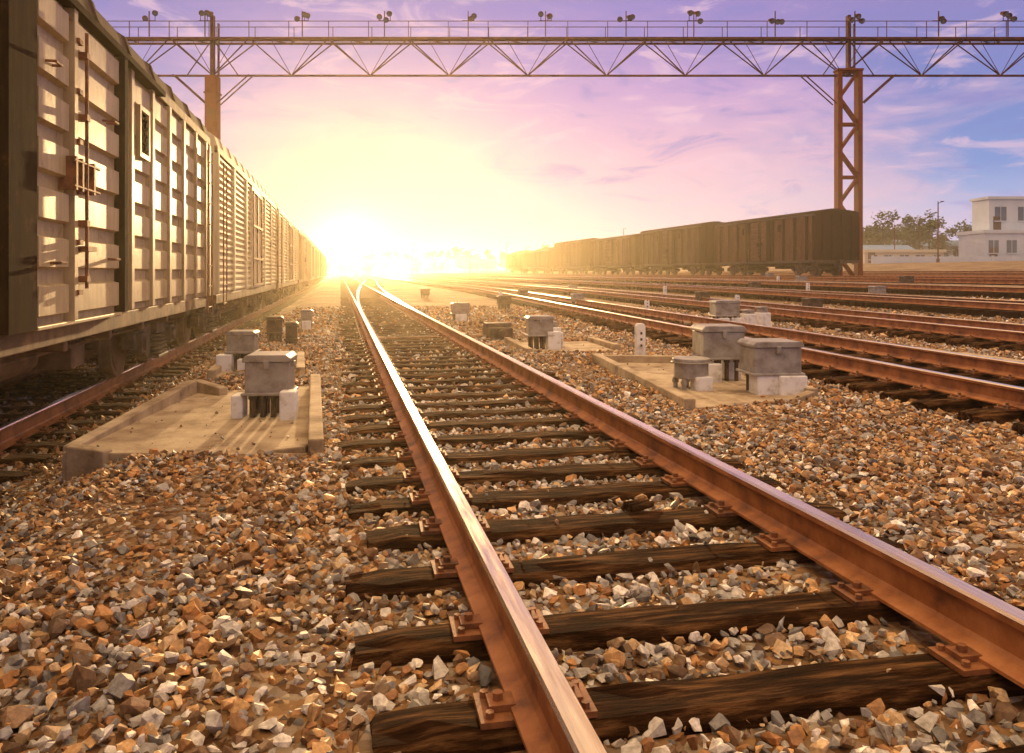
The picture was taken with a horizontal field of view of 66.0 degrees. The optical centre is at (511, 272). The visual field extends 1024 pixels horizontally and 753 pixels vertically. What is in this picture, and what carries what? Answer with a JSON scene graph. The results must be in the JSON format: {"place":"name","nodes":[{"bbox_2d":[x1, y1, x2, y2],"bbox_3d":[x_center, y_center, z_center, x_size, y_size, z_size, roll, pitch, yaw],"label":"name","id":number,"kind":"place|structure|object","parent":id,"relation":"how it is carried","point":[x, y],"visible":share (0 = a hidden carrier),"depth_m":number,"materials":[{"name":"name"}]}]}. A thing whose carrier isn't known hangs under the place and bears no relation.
{"place":"outdoors","nodes":[
{"label":"outdoors","id":0,"kind":"place"},
{"bbox_2d":[0,261,1023,752],"bbox_3d":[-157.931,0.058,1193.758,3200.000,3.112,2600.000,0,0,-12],"label":"ground","id":1,"kind":"structure","parent":0,"point":[328,293],"depth_m":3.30,"materials":[{"name":"brown gravel"}]},
{"bbox_2d":[0,276,333,495],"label":"railway track","id":2,"kind":"structure","parent":1,"relation":"on","point":[84,400],"depth_m":10.20,"materials":[{"name":"brown metal"}]},
{"bbox_2d":[0,0,212,381],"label":"boxcar","id":3,"kind":"object","parent":2,"relation":"on","point":[106,203],"visible":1,"depth_m":6.83,"materials":[{"name":"paint"}]},
{"bbox_2d":[163,132,278,344],"bbox_3d":[-8.061,-0.687,19.838,3.265,4.128,14.100,0,0,-12],"label":"louvred boxcar","id":4,"kind":"object","parent":2,"relation":"on","point":[245,244],"visible":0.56,"depth_m":16.68,"materials":[{"name":"beige paint"}]},
{"bbox_2d":[214,203,299,309],"bbox_3d":[-11.044,-0.687,33.517,3.265,4.128,14.100,0,0,-12],"label":"refrigerator car","id":5,"kind":"object","parent":2,"relation":"on","point":[289,255],"visible":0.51,"depth_m":32.70,"materials":[{"name":"beige paint"}]},
{"bbox_2d":[283,227,309,297],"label":"boxcar","id":6,"kind":"object","parent":2,"relation":"on","point":[304,259],"visible":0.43,"depth_m":46.22,"materials":[{"name":"paint"}]},
{"bbox_2d":[297,239,314,291],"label":"refrigerator car","id":7,"kind":"object","parent":2,"relation":"on","point":[312,262],"visible":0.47,"depth_m":60.23,"materials":[{"name":"beige paint"}]},
{"bbox_2d":[306,245,319,287],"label":"refrigerator car","id":8,"kind":"object","parent":2,"relation":"on","point":[317,263],"visible":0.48,"depth_m":73.76,"materials":[{"name":"beige paint"}]},
{"bbox_2d":[312,250,322,284],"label":"boxcar","id":9,"kind":"object","parent":2,"relation":"on","point":[321,268],"visible":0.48,"depth_m":88.31,"materials":[{"name":"paint"}]},
{"bbox_2d":[319,253,324,281],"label":"refrigerator car","id":10,"kind":"object","parent":2,"relation":"on","point":[323,267],"visible":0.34,"depth_m":100.00,"materials":[{"name":"beige paint"}]},
{"bbox_2d":[321,256,326,280],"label":"refrigerator car","id":11,"kind":"object","parent":2,"relation":"on","point":[325,268],"visible":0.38,"depth_m":114.47,"materials":[{"name":"beige paint"}]},
{"bbox_2d":[62,374,323,483],"bbox_3d":[-2.624,1.345,7.132,1.858,0.390,3.549,0,0,-12],"label":"concrete pad","id":12,"kind":"object","parent":1,"relation":"on","point":[194,414],"visible":0.71,"depth_m":6.39,"materials":[{"name":"beige concrete"}]},
{"bbox_2d":[231,351,297,420],"bbox_3d":[-2.207,1.035,7.095,0.580,0.610,0.500,0,0,-7],"label":"signal equipment box","id":13,"kind":"object","parent":12,"relation":"on","point":[271,388],"visible":0.87,"depth_m":6.98,"materials":[{"name":"grey metal"}]},
{"bbox_2d":[207,351,304,378],"bbox_3d":[-3.487,1.395,11.061,1.209,0.350,2.104,0,0,-12],"label":"concrete pad","id":14,"kind":"object","parent":1,"relation":"on","point":[214,371],"visible":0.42,"depth_m":10.29,"materials":[{"name":"beige concrete"}]},
{"bbox_2d":[216,329,260,371],"bbox_3d":[-3.717,1.080,10.714,0.510,0.580,0.450,0,0,-7],"label":"signal equipment box","id":15,"kind":"object","parent":14,"relation":"on","point":[241,344],"visible":0.73,"depth_m":10.61,"materials":[{"name":"grey metal"}]},
{"bbox_2d":[265,316,284,341],"bbox_3d":[-4.453,1.095,14.788,0.340,0.550,0.315,0,0,-12],"label":"signal equipment box","id":16,"kind":"object","parent":1,"relation":"on","point":[274,327],"visible":0.87,"depth_m":14.67,"materials":[{"name":"metal"}]},
{"bbox_2d":[284,321,298,344],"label":"signal equipment box","id":17,"kind":"object","parent":1,"relation":"on","point":[291,332],"visible":0.88,"depth_m":13.99,"materials":[{"name":"metal"}]},
{"bbox_2d":[299,309,313,329],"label":"signal equipment box","id":18,"kind":"object","parent":1,"relation":"on","point":[306,322],"visible":0.9,"depth_m":17.78,"materials":[{"name":"grey metal"}]},
{"bbox_2d":[352,275,446,335],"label":"railway track","id":19,"kind":"structure","parent":1,"relation":"on","point":[370,282],"depth_m":71.95,"materials":[{"name":"brown metal"}]},
{"bbox_2d":[420,288,429,297],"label":"signal equipment box","id":20,"kind":"object","parent":1,"relation":"on","point":[425,292],"visible":0.93,"depth_m":39.83,"materials":[{"name":"metal"}]},
{"bbox_2d":[327,244,548,275],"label":"distant trees","id":21,"kind":"object","parent":1,"relation":"on","point":[368,263],"visible":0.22,"depth_m":314.64,"materials":[{"name":"green plant"}]},
{"bbox_2d":[378,322,523,340],"bbox_3d":[-1.374,1.165,15.360,3.020,0.350,1.200,0,0,-12],"label":"switch machine","id":22,"kind":"object","parent":1,"relation":"on","point":[497,330],"visible":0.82,"depth_m":15.20,"materials":[{"name":"metal"}]},
{"bbox_2d":[450,302,470,320],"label":"signal equipment box","id":23,"kind":"object","parent":1,"relation":"on","point":[459,311],"visible":0.88,"depth_m":21.00,"materials":[{"name":"grey metal"}]},
{"bbox_2d":[496,295,511,308],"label":"signal equipment box","id":24,"kind":"object","parent":1,"relation":"on","point":[504,301],"visible":0.93,"depth_m":27.42,"materials":[{"name":"metal"}]},
{"bbox_2d":[517,289,528,296],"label":"signal equipment box","id":25,"kind":"object","parent":1,"relation":"on","point":[522,292],"visible":0.7,"depth_m":37.81,"materials":[{"name":"metal"}]},
{"bbox_2d":[504,337,620,353],"bbox_3d":[0.876,1.365,13.702,1.759,0.350,2.003,0,0,-12],"label":"concrete pad","id":26,"kind":"object","parent":1,"relation":"on","point":[593,343],"visible":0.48,"depth_m":13.55,"materials":[{"name":"beige concrete"}]},
{"bbox_2d":[524,315,562,349],"bbox_3d":[0.559,1.035,13.460,0.690,0.610,0.615,0,0,-7],"label":"signal equipment box","id":27,"kind":"object","parent":26,"relation":"on","point":[538,327],"visible":0.88,"depth_m":13.18,"materials":[{"name":"grey metal"}]},
{"bbox_2d":[539,321,560,342],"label":"signal equipment box","id":28,"kind":"object","parent":26,"relation":"on","point":[555,326],"visible":0.2,"depth_m":14.22,"materials":[{"name":"grey metal"}]},
{"bbox_2d":[568,285,576,288],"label":"signal equipment box","id":29,"kind":"object","parent":1,"relation":"on","point":[572,286],"visible":0.45,"depth_m":45.63,"materials":[{"name":"grey metal"}]},
{"bbox_2d":[126,10,1023,275],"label":"lighting gantry","id":30,"kind":"object","parent":1,"relation":"on","point":[213,98],"visible":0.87,"depth_m":51.92,"materials":[{"name":"metal"}]},
{"bbox_2d":[570,293,584,303],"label":"signal equipment box","id":31,"kind":"object","parent":1,"relation":"on","point":[574,297],"visible":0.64,"depth_m":30.06,"materials":[{"name":"grey metal"}]},
{"bbox_2d":[635,323,644,354],"bbox_3d":[1.889,1.070,11.617,0.140,0.640,0.104,0,0,-12],"label":"marker post","id":32,"kind":"object","parent":1,"relation":"on","point":[639,338],"visible":0.77,"depth_m":11.57,"materials":[{"name":"white paint"}]},
{"bbox_2d":[644,300,648,308],"bbox_3d":[4.187,1.103,24.451,0.140,0.515,0.104,0,0,-12],"label":"marker post","id":33,"kind":"object","parent":1,"relation":"on","point":[646,304],"visible":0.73,"depth_m":24.41,"materials":[{"name":"white paint"}]},
{"bbox_2d":[663,285,666,293],"bbox_3d":[6.845,0.833,35.266,0.140,0.515,0.104,0,0,-12],"label":"marker post","id":34,"kind":"object","parent":1,"relation":"on","point":[665,289],"visible":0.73,"depth_m":35.22,"materials":[{"name":"white paint"}]},
{"bbox_2d":[336,276,1023,752],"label":"railway track","id":35,"kind":"structure","parent":1,"relation":"on","point":[538,702],"depth_m":3.16,"materials":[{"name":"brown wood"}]},
{"bbox_2d":[620,498,654,512],"bbox_3d":[0.673,1.227,4.189,0.220,0.046,0.100,0,0,-41],"label":"wood debris","id":36,"kind":"object","parent":35,"relation":"on","point":[641,504],"visible":1,"depth_m":4.15,"materials":[{"name":"brown wood"}]},
{"bbox_2d":[362,275,1023,435],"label":"railway track","id":37,"kind":"structure","parent":1,"relation":"on","point":[967,387],"depth_m":9.78,"materials":[{"name":"brown metal"}]},
{"bbox_2d":[373,275,1023,350],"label":"railway track","id":38,"kind":"structure","parent":1,"relation":"on","point":[979,334],"depth_m":18.28,"materials":[{"name":"brown metal"}]},
{"bbox_2d":[694,291,710,300],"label":"signal equipment box","id":39,"kind":"object","parent":1,"relation":"on","point":[699,295],"visible":0.68,"depth_m":30.10,"materials":[{"name":"metal"}]},
{"bbox_2d":[385,274,1023,317],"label":"railway track","id":40,"kind":"structure","parent":1,"relation":"on","point":[989,307],"depth_m":26.69,"materials":[{"name":"brown metal"}]},
{"bbox_2d":[592,353,817,408],"bbox_3d":[2.224,1.355,9.546,1.659,0.370,3.967,0,0,-7],"label":"concrete pad","id":41,"kind":"object","parent":1,"relation":"on","point":[730,392],"visible":0.27,"depth_m":8.84,"materials":[{"name":"beige concrete"}]},
{"bbox_2d":[671,356,712,390],"bbox_3d":[1.996,1.145,8.777,0.450,0.390,0.450,0,0,-12],"label":"signal equipment box","id":42,"kind":"object","parent":41,"relation":"on","point":[693,371],"visible":0.91,"depth_m":8.61,"materials":[{"name":"grey metal"}]},
{"bbox_2d":[689,323,746,382],"bbox_3d":[2.460,0.985,9.480,0.650,0.710,0.510,0,0,-5],"label":"signal equipment box","id":43,"kind":"object","parent":41,"relation":"on","point":[718,344],"visible":0.75,"depth_m":9.29,"materials":[{"name":"grey metal"}]},
{"bbox_2d":[736,338,806,394],"bbox_3d":[2.801,1.035,8.527,0.590,0.610,0.510,0,0,-5],"label":"signal equipment box","id":44,"kind":"object","parent":41,"relation":"on","point":[769,366],"visible":0.94,"depth_m":8.32,"materials":[{"name":"grey metal"}]},
{"bbox_2d":[399,274,1023,298],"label":"railway track","id":45,"kind":"structure","parent":1,"relation":"on","point":[997,291],"depth_m":34.20,"materials":[{"name":"brown metal"}]},
{"bbox_2d":[403,273,1023,285],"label":"railway track","id":46,"kind":"structure","parent":1,"relation":"on","point":[1003,282],"depth_m":39.39,"materials":[{"name":"brown metal"}]},
{"bbox_2d":[708,300,742,321],"bbox_3d":[4.795,0.965,17.717,0.630,0.690,0.480,0,0,-7],"label":"signal equipment box","id":47,"kind":"object","parent":1,"relation":"on","point":[725,309],"visible":0.72,"depth_m":17.52,"materials":[{"name":"grey metal"}]},
{"bbox_2d":[444,273,1023,278],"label":"railway track","id":48,"kind":"structure","parent":1,"relation":"on","point":[794,276],"depth_m":48.90,"materials":[{"name":"brown metal"}]},
{"bbox_2d":[506,250,535,273],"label":"coal wagon","id":49,"kind":"object","parent":48,"relation":"on","point":[516,261],"visible":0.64,"depth_m":128.84,"materials":[{"name":"brown paint"}]},
{"bbox_2d":[527,247,564,273],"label":"coal wagon","id":50,"kind":"object","parent":48,"relation":"on","point":[540,260],"visible":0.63,"depth_m":113.58,"materials":[{"name":"red paint"}]},
{"bbox_2d":[554,238,598,273],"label":"boxcar","id":51,"kind":"object","parent":48,"relation":"on","point":[573,256],"visible":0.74,"depth_m":98.15,"materials":[{"name":"brown paint"}]},
{"bbox_2d":[590,233,650,274],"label":"boxcar","id":52,"kind":"object","parent":48,"relation":"on","point":[616,254],"visible":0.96,"depth_m":82.50,"materials":[{"name":"red paint"}]},
{"bbox_2d":[640,221,723,274],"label":"boxcar","id":53,"kind":"object","parent":48,"relation":"on","point":[690,248],"visible":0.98,"depth_m":67.06,"materials":[{"name":"brown paint"}]},
{"bbox_2d":[715,208,859,275],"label":"boxcar","id":54,"kind":"object","parent":48,"relation":"on","point":[816,243],"visible":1,"depth_m":50.67,"materials":[{"name":"red paint"}]},
{"bbox_2d":[518,273,952,275],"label":"railway track","id":55,"kind":"structure","parent":1,"relation":"on","point":[882,275],"depth_m":55.67,"materials":[{"name":"brown metal"}]},
{"bbox_2d":[740,309,756,323],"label":"signal equipment box","id":56,"kind":"object","parent":1,"relation":"on","point":[748,316],"visible":0.78,"depth_m":18.26,"materials":[{"name":"white concrete"}]},
{"bbox_2d":[474,271,1023,272],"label":"railway track","id":57,"kind":"structure","parent":1,"relation":"on","point":[843,272],"depth_m":77.58,"materials":[{"name":"brown metal"}]},
{"bbox_2d":[748,282,760,287],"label":"signal equipment box","id":58,"kind":"object","parent":1,"relation":"on","point":[754,284],"visible":0.52,"depth_m":36.05,"materials":[{"name":"metal"}]},
{"bbox_2d":[494,273,1023,276],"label":"railway track","id":59,"kind":"structure","parent":1,"relation":"on","point":[811,275],"depth_m":53.65,"materials":[{"name":"brown metal"}]},
{"bbox_2d":[755,306,770,325],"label":"signal equipment box","id":60,"kind":"object","parent":1,"relation":"on","point":[763,316],"visible":0.87,"depth_m":18.78,"materials":[{"name":"white concrete"}]},
{"bbox_2d":[765,273,774,276],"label":"signal equipment box","id":61,"kind":"object","parent":1,"relation":"on","point":[769,274],"visible":0.41,"depth_m":50.53,"materials":[{"name":"grey metal"}]},
{"bbox_2d":[541,273,1023,275],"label":"railway track","id":62,"kind":"structure","parent":1,"relation":"on","point":[822,274],"depth_m":56.35,"materials":[{"name":"brown metal"}]},
{"bbox_2d":[579,273,1023,274],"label":"railway track","id":63,"kind":"structure","parent":1,"relation":"on","point":[873,273],"depth_m":68.68,"materials":[{"name":"brown metal"}]},
{"bbox_2d":[795,276,807,280],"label":"signal equipment box","id":64,"kind":"object","parent":1,"relation":"on","point":[800,278],"visible":0.47,"depth_m":39.89,"materials":[{"name":"grey metal"}]},
{"bbox_2d":[801,298,823,306],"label":"signal equipment box","id":65,"kind":"object","parent":1,"relation":"on","point":[815,302],"visible":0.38,"depth_m":22.72,"materials":[{"name":"metal"}]},
{"bbox_2d":[868,286,886,293],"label":"signal equipment box","id":66,"kind":"object","parent":1,"relation":"on","point":[877,289],"visible":0.54,"depth_m":27.16,"materials":[{"name":"grey metal"}]},
{"bbox_2d":[847,249,945,263],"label":"railway shed","id":67,"kind":"structure","parent":1,"relation":"on","point":[867,253],"depth_m":133.97,"materials":[{"name":"beige paint"}]},
{"bbox_2d":[868,252,874,262],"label":"door","id":68,"kind":"structure","parent":67,"relation":"in","point":[869,253],"depth_m":133.94,"materials":[{"name":"metal"}]},
{"bbox_2d":[863,245,913,248],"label":"roof","id":69,"kind":"structure","parent":67,"relation":"on","point":[886,247],"depth_m":152.35,"materials":[{"name":"white paint"}]},
{"bbox_2d":[898,276,914,282],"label":"signal equipment box","id":70,"kind":"object","parent":1,"relation":"on","point":[906,279],"visible":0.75,"depth_m":33.16,"materials":[{"name":"metal"}]},
{"bbox_2d":[868,240,958,255],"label":"railway shed","id":71,"kind":"structure","parent":1,"relation":"on","point":[956,242],"depth_m":170.00,"materials":[{"name":"white paint"}]},
{"bbox_2d":[944,251,958,255],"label":"windows","id":72,"kind":"structure","parent":71,"relation":"in","point":[946,254],"depth_m":169.98,"materials":[{"name":"glass"}]},
{"bbox_2d":[863,209,971,255],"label":"tree row","id":73,"kind":"object","parent":1,"relation":"on","point":[876,235],"visible":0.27,"depth_m":160.95,"materials":[{"name":"green plant"}]},
{"bbox_2d":[936,201,943,261],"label":"lamp pole","id":74,"kind":"object","parent":1,"relation":"on","point":[937,259],"visible":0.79,"depth_m":109.94,"materials":[{"name":"metal"}]},
{"bbox_2d":[871,255,1023,263],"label":"wall","id":75,"kind":"structure","parent":1,"relation":"on","point":[903,259],"depth_m":118.00,"materials":[{"name":"white paint"}]},
{"bbox_2d":[919,347,1023,361],"bbox_3d":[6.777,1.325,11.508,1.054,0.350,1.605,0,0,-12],"label":"rail","id":76,"kind":"object","parent":1,"relation":"on","point":[1003,358],"visible":0.13,"depth_m":11.45,"materials":[{"name":"brown metal"}]},
{"bbox_2d":[959,233,1023,255],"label":"walls","id":77,"kind":"structure","parent":1,"relation":"on","point":[974,244],"depth_m":120.00,"materials":[{"name":"white paint"}]},
{"bbox_2d":[956,230,1023,234],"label":"parapet","id":78,"kind":"structure","parent":77,"relation":"on","point":[988,231],"depth_m":119.75,"materials":[{"name":"white paint"}]},
{"bbox_2d":[989,248,997,255],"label":"door","id":79,"kind":"structure","parent":77,"relation":"attached to","point":[993,250],"depth_m":119.95,"materials":[{"name":"metal"}]},
{"bbox_2d":[970,196,1023,230],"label":"upper storey","id":80,"kind":"structure","parent":77,"relation":"on","point":[997,212],"depth_m":122.20,"materials":[{"name":"white paint"}]},
{"bbox_2d":[993,216,1000,229],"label":"door","id":81,"kind":"structure","parent":80,"relation":"in","point":[996,225],"depth_m":122.14,"materials":[{"name":"metal"}]},
{"bbox_2d":[995,207,1023,220],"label":"windows","id":82,"kind":"structure","parent":80,"relation":"in","point":[997,209],"depth_m":122.17,"materials":[{"name":"grey glass"}]},
{"bbox_2d":[989,240,1016,252],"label":"windows","id":83,"kind":"structure","parent":77,"relation":"in","point":[1011,246],"depth_m":119.97,"materials":[{"name":"grey glass"}]},
{"bbox_2d":[1010,604,1023,610],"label":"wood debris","id":84,"kind":"object","parent":1,"relation":"on","point":[1020,607],"depth_m":2.86,"materials":[{"name":"brown wood"}]},
{"bbox_2d":[92,0,1023,272],"label":"sky","id":85,"kind":"structure","parent":0,"point":[362,166],"materials":[{"name":"purple"}]}
]}

